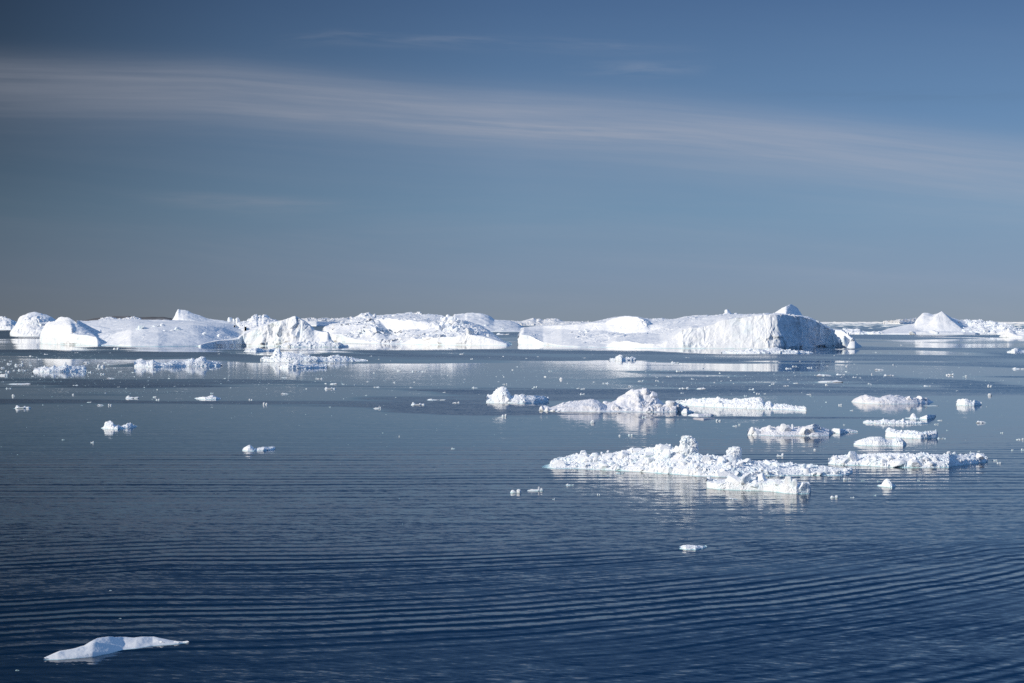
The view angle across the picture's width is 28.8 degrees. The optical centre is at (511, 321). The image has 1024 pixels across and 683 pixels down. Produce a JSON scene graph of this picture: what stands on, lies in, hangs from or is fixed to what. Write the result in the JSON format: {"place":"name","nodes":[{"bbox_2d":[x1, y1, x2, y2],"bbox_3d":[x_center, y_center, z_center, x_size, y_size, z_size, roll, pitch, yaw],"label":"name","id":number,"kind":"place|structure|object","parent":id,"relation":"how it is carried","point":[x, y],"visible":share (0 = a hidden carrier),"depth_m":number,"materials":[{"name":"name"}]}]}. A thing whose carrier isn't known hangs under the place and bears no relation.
{"place":"outdoors","nodes":[
{"label":"outdoors","id":0,"kind":"place"},
{"bbox_2d":[75,316,171,321],"bbox_3d":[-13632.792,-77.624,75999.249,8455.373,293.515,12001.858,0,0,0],"label":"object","id":1,"kind":"structure","parent":0,"point":[149,318],"depth_m":73353.62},
{"bbox_2d":[0,322,1023,682],"bbox_3d":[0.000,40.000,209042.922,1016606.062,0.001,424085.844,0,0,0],"label":"sea","id":2,"kind":"structure","parent":0,"point":[342,540],"depth_m":399.22,"materials":[{"name":"liquid"}]},
{"bbox_2d":[0,316,16,329],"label":"iceberg","id":3,"kind":"object","parent":2,"relation":"on","point":[7,323],"visible":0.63,"depth_m":10162.01,"materials":[{"name":"white ice"}]},
{"bbox_2d":[15,405,30,408],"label":"ice chunk","id":4,"kind":"object","parent":2,"relation":"on","point":[18,407],"visible":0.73,"depth_m":920.77,"materials":[{"name":"white ice"}]},
{"bbox_2d":[10,312,54,335],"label":"iceberg","id":5,"kind":"object","parent":2,"relation":"on","point":[31,324],"visible":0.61,"depth_m":5633.21,"materials":[{"name":"white ice"}]},
{"bbox_2d":[32,362,86,371],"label":"ice floe","id":6,"kind":"object","parent":2,"relation":"on","point":[64,367],"visible":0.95,"depth_m":1606.44,"materials":[{"name":"white ice"}]},
{"bbox_2d":[44,636,188,659],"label":"ice floe","id":7,"kind":"object","parent":2,"relation":"on","point":[101,646],"visible":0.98,"depth_m":242.24,"materials":[{"name":"white ice"}]},
{"bbox_2d":[102,421,136,428],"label":"ice floe","id":8,"kind":"object","parent":2,"relation":"on","point":[109,425],"visible":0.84,"depth_m":747.53,"materials":[{"name":"white ice"}]},
{"bbox_2d":[99,316,141,319],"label":"iceberg","id":9,"kind":"object","parent":2,"relation":"on","point":[108,318],"visible":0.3,"depth_m":5708.45,"materials":[{"name":"white ice"}]},
{"bbox_2d":[40,309,277,346],"bbox_3d":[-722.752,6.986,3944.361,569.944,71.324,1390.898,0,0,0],"label":"iceberg","id":10,"kind":"object","parent":2,"relation":"on","point":[184,328],"visible":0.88,"depth_m":3515.99,"materials":[{"name":"white ice"}]},
{"bbox_2d":[134,356,221,366],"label":"ice floe","id":11,"kind":"object","parent":2,"relation":"on","point":[201,361],"visible":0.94,"depth_m":1796.57,"materials":[{"name":"white ice"}]},
{"bbox_2d":[194,395,220,399],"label":"ice floe","id":12,"kind":"object","parent":2,"relation":"on","point":[211,397],"visible":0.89,"depth_m":1029.94,"materials":[{"name":"white ice"}]},
{"bbox_2d":[242,445,275,450],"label":"ice floe","id":13,"kind":"object","parent":2,"relation":"on","point":[249,448],"visible":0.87,"depth_m":619.97,"materials":[{"name":"white ice"}]},
{"bbox_2d":[244,347,275,351],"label":"ice floe","id":14,"kind":"object","parent":2,"relation":"on","point":[258,349],"visible":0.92,"depth_m":2697.92,"materials":[{"name":"white ice"}]},
{"bbox_2d":[198,316,348,346],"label":"iceberg","id":15,"kind":"object","parent":2,"relation":"on","point":[294,331],"visible":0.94,"depth_m":3298.69,"materials":[{"name":"white ice"}]},
{"bbox_2d":[279,360,327,368],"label":"ice floe","id":16,"kind":"object","parent":2,"relation":"on","point":[296,364],"visible":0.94,"depth_m":1725.15,"materials":[{"name":"white ice"}]},
{"bbox_2d":[260,348,367,361],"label":"ice floe","id":17,"kind":"object","parent":2,"relation":"on","point":[277,356],"visible":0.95,"depth_m":2010.72,"materials":[{"name":"white ice"}]},
{"bbox_2d":[306,321,339,325],"bbox_3d":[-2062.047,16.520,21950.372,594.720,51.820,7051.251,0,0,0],"label":"iceberg","id":18,"kind":"object","parent":2,"relation":"on","point":[318,323],"visible":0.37,"depth_m":19355.48,"materials":[{"name":"white ice"}]},
{"bbox_2d":[302,316,353,321],"bbox_3d":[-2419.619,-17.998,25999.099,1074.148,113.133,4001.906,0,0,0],"label":"iceberg","id":19,"kind":"object","parent":2,"relation":"on","point":[326,319],"visible":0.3,"depth_m":24978.79,"materials":[{"name":"white ice"}]},
{"bbox_2d":[323,312,511,344],"bbox_3d":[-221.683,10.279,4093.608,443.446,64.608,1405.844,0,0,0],"label":"iceberg","id":20,"kind":"object","parent":2,"relation":"on","point":[418,328],"visible":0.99,"depth_m":3757.46,"materials":[{"name":"white ice"}]},
{"bbox_2d":[453,313,522,331],"bbox_3d":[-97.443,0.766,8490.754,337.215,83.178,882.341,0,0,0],"label":"iceberg","id":21,"kind":"object","parent":2,"relation":"on","point":[490,323],"visible":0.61,"depth_m":8390.38,"materials":[{"name":"white ice"}]},
{"bbox_2d":[10,352,990,485],"bbox_3d":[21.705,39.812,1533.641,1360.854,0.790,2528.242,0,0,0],"label":"brash ice","id":22,"kind":"structure","parent":2,"relation":"on","point":[480,373],"depth_m":1459.89,"materials":[{"name":"white ice"}]},
{"bbox_2d":[486,386,548,402],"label":"ice floe","id":23,"kind":"object","parent":2,"relation":"on","point":[501,394],"visible":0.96,"depth_m":984.46,"materials":[{"name":"white ice"}]},
{"bbox_2d":[527,487,543,490],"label":"ice chunk","id":24,"kind":"object","parent":2,"relation":"on","point":[539,489],"visible":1,"depth_m":471.19,"materials":[{"name":"white ice"}]},
{"bbox_2d":[511,318,585,325],"bbox_3d":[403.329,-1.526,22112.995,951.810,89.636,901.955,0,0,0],"label":"iceberg","id":25,"kind":"object","parent":2,"relation":"on","point":[538,322],"visible":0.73,"depth_m":21862.38,"materials":[{"name":"white ice"}]},
{"bbox_2d":[539,388,688,411],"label":"ice floe","id":26,"kind":"object","parent":2,"relation":"on","point":[641,400],"visible":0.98,"depth_m":891.72,"materials":[{"name":"white ice"}]},
{"bbox_2d":[609,355,635,359],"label":"ice floe","id":27,"kind":"object","parent":2,"relation":"on","point":[619,357],"visible":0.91,"depth_m":2081.08,"materials":[{"name":"white ice"}]},
{"bbox_2d":[681,408,693,412],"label":"ice floe","id":28,"kind":"object","parent":2,"relation":"on","point":[685,410],"visible":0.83,"depth_m":874.67,"materials":[{"name":"white ice"}]},
{"bbox_2d":[517,304,861,348],"bbox_3d":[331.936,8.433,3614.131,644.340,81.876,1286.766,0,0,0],"label":"iceberg","id":29,"kind":"object","parent":2,"relation":"on","point":[789,326],"visible":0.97,"depth_m":3107.87,"materials":[{"name":"white ice"}]},
{"bbox_2d":[679,545,706,549],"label":"ice floe","id":30,"kind":"object","parent":2,"relation":"on","point":[691,547],"visible":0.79,"depth_m":350.86,"materials":[{"name":"white ice"}]},
{"bbox_2d":[542,435,852,476],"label":"ice floe","id":31,"kind":"object","parent":2,"relation":"on","point":[685,457],"visible":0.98,"depth_m":530.18,"materials":[{"name":"white ice"}]},
{"bbox_2d":[688,413,713,416],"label":"ice floe","id":32,"kind":"object","parent":2,"relation":"on","point":[703,415],"visible":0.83,"depth_m":843.38,"materials":[{"name":"white ice"}]},
{"bbox_2d":[675,397,805,410],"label":"ice floe","id":33,"kind":"object","parent":2,"relation":"on","point":[750,403],"visible":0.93,"depth_m":926.75,"materials":[{"name":"white ice"}]},
{"bbox_2d":[706,472,810,493],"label":"ice floe","id":34,"kind":"object","parent":2,"relation":"on","point":[761,482],"visible":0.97,"depth_m":472.04,"materials":[{"name":"white ice"}]},
{"bbox_2d":[721,347,812,353],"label":"ice floe","id":35,"kind":"object","parent":2,"relation":"on","point":[775,350],"visible":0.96,"depth_m":2523.68,"materials":[{"name":"white ice"}]},
{"bbox_2d":[747,424,833,435],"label":"ice floe","id":36,"kind":"object","parent":2,"relation":"on","point":[791,430],"visible":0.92,"depth_m":702.39,"materials":[{"name":"white ice"}]},
{"bbox_2d":[588,321,1023,327],"bbox_3d":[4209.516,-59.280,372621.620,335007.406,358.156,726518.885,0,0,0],"label":"pack ice","id":37,"kind":"structure","parent":2,"relation":"on","point":[871,323],"depth_m":45330.11,"materials":[{"name":"white ice"}]},
{"bbox_2d":[831,428,857,433],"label":"ice floe","id":38,"kind":"object","parent":2,"relation":"on","point":[838,431],"visible":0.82,"depth_m":719.00,"materials":[{"name":"white ice"}]},
{"bbox_2d":[843,328,881,333],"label":"ice floe","id":39,"kind":"object","parent":2,"relation":"on","point":[854,331],"visible":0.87,"depth_m":6443.39,"materials":[{"name":"white ice"}]},
{"bbox_2d":[854,436,905,445],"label":"ice floe","id":40,"kind":"object","parent":2,"relation":"on","point":[878,441],"visible":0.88,"depth_m":644.11,"materials":[{"name":"white ice"}]},
{"bbox_2d":[877,479,895,487],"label":"ice floe","id":41,"kind":"object","parent":2,"relation":"on","point":[887,483],"visible":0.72,"depth_m":482.55,"materials":[{"name":"white ice"}]},
{"bbox_2d":[851,395,932,403],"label":"ice floe","id":42,"kind":"object","parent":2,"relation":"on","point":[889,399],"visible":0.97,"depth_m":976.84,"materials":[{"name":"white ice"}]},
{"bbox_2d":[863,418,925,423],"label":"ice floe","id":43,"kind":"object","parent":2,"relation":"on","point":[887,421],"visible":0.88,"depth_m":783.63,"materials":[{"name":"white ice"}]},
{"bbox_2d":[883,318,916,323],"bbox_3d":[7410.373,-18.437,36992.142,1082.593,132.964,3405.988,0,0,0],"label":"iceberg","id":44,"kind":"object","parent":2,"relation":"on","point":[907,321],"visible":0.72,"depth_m":36285.10,"materials":[{"name":"white ice"}]},
{"bbox_2d":[828,451,987,467],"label":"ice floe","id":45,"kind":"object","parent":2,"relation":"on","point":[916,460],"visible":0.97,"depth_m":554.96,"materials":[{"name":"white ice"}]},
{"bbox_2d":[885,427,937,438],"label":"ice floe","id":46,"kind":"object","parent":2,"relation":"on","point":[891,432],"visible":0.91,"depth_m":687.78,"materials":[{"name":"white ice"}]},
{"bbox_2d":[905,413,918,418],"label":"ice floe","id":47,"kind":"object","parent":2,"relation":"on","point":[913,416],"visible":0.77,"depth_m":823.01,"materials":[{"name":"white ice"}]},
{"bbox_2d":[919,414,935,419],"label":"ice floe","id":48,"kind":"object","parent":2,"relation":"on","point":[929,416],"visible":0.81,"depth_m":820.91,"materials":[{"name":"white ice"}]},
{"bbox_2d":[881,311,1023,334],"bbox_3d":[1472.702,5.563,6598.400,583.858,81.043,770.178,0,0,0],"label":"iceberg","id":49,"kind":"object","parent":2,"relation":"on","point":[941,323],"visible":0.88,"depth_m":6424.85,"materials":[{"name":"white ice"}]},
{"bbox_2d":[956,398,981,405],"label":"ice floe","id":50,"kind":"object","parent":2,"relation":"on","point":[965,402],"visible":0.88,"depth_m":956.44,"materials":[{"name":"white ice"}]},
{"bbox_2d":[999,328,1023,337],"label":"iceberg","id":51,"kind":"object","parent":2,"relation":"on","point":[1009,333],"visible":0.99,"depth_m":5132.66,"materials":[{"name":"white ice"}]},
{"bbox_2d":[1007,348,1023,352],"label":"ice floe","id":52,"kind":"object","parent":2,"relation":"on","point":[1016,350],"visible":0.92,"depth_m":2553.51,"materials":[{"name":"white ice"}]},
{"bbox_2d":[0,0,1023,321],"label":"sky","id":53,"kind":"structure","parent":0,"point":[515,160],"materials":[{"name":"blue"}]}
]}

